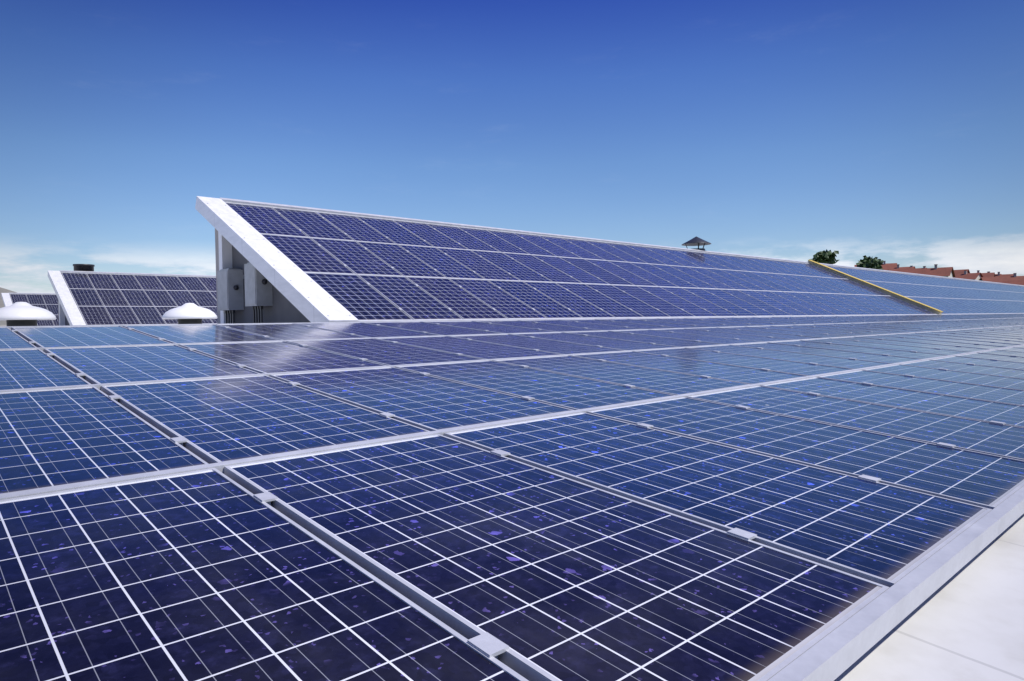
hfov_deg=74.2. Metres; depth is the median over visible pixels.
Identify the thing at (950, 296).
array
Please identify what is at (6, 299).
panel frame
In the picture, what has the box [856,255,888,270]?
tree
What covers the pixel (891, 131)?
sky
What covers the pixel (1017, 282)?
house
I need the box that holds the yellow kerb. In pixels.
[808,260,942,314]
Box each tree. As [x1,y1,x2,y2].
[809,249,838,263]
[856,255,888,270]
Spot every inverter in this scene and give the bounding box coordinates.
[217,268,243,323]
[244,262,272,322]
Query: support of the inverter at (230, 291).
attached to the panel frame at (299, 295)
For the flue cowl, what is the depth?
26.44 m
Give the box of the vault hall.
[0,287,16,324]
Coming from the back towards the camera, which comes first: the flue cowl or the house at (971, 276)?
the house at (971, 276)
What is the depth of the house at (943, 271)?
216.72 m
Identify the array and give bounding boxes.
[9,294,58,325]
[61,272,216,324]
[225,202,937,321]
[825,265,1023,314]
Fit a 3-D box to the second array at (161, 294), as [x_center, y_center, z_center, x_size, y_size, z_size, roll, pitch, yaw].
[-6.659,-2.395,41.403,34.380,2.569,5.450,-2,2,-42]
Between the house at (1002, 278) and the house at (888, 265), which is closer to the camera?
the house at (1002, 278)
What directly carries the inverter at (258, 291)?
attached to the panel frame at (299, 295)
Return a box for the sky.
[0,0,1023,292]
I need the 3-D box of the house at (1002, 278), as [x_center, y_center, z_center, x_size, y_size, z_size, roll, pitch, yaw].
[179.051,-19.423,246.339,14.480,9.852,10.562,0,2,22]
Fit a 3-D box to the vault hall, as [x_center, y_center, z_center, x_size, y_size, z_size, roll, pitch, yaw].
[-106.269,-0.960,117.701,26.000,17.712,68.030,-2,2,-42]
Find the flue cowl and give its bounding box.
[682,236,710,249]
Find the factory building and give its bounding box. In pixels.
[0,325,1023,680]
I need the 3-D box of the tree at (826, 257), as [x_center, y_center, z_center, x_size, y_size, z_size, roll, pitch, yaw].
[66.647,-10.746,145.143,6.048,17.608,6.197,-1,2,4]
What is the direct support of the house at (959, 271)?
on the terrain
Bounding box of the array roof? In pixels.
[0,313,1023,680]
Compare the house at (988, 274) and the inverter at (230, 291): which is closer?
the inverter at (230, 291)
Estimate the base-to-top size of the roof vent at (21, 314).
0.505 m
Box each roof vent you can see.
[0,302,55,325]
[162,303,217,323]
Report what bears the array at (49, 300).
attached to the panel frame at (6, 299)
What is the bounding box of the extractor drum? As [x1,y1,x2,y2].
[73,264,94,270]
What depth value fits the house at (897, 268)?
262.82 m
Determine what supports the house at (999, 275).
on the terrain
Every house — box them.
[854,261,896,267]
[882,264,914,270]
[897,264,954,277]
[953,270,982,280]
[954,269,969,273]
[977,270,994,276]
[980,273,1023,282]
[995,272,1012,276]
[1001,280,1023,284]
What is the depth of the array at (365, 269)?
15.66 m
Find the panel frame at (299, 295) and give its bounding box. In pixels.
[195,196,1023,323]
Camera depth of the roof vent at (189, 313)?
8.86 m

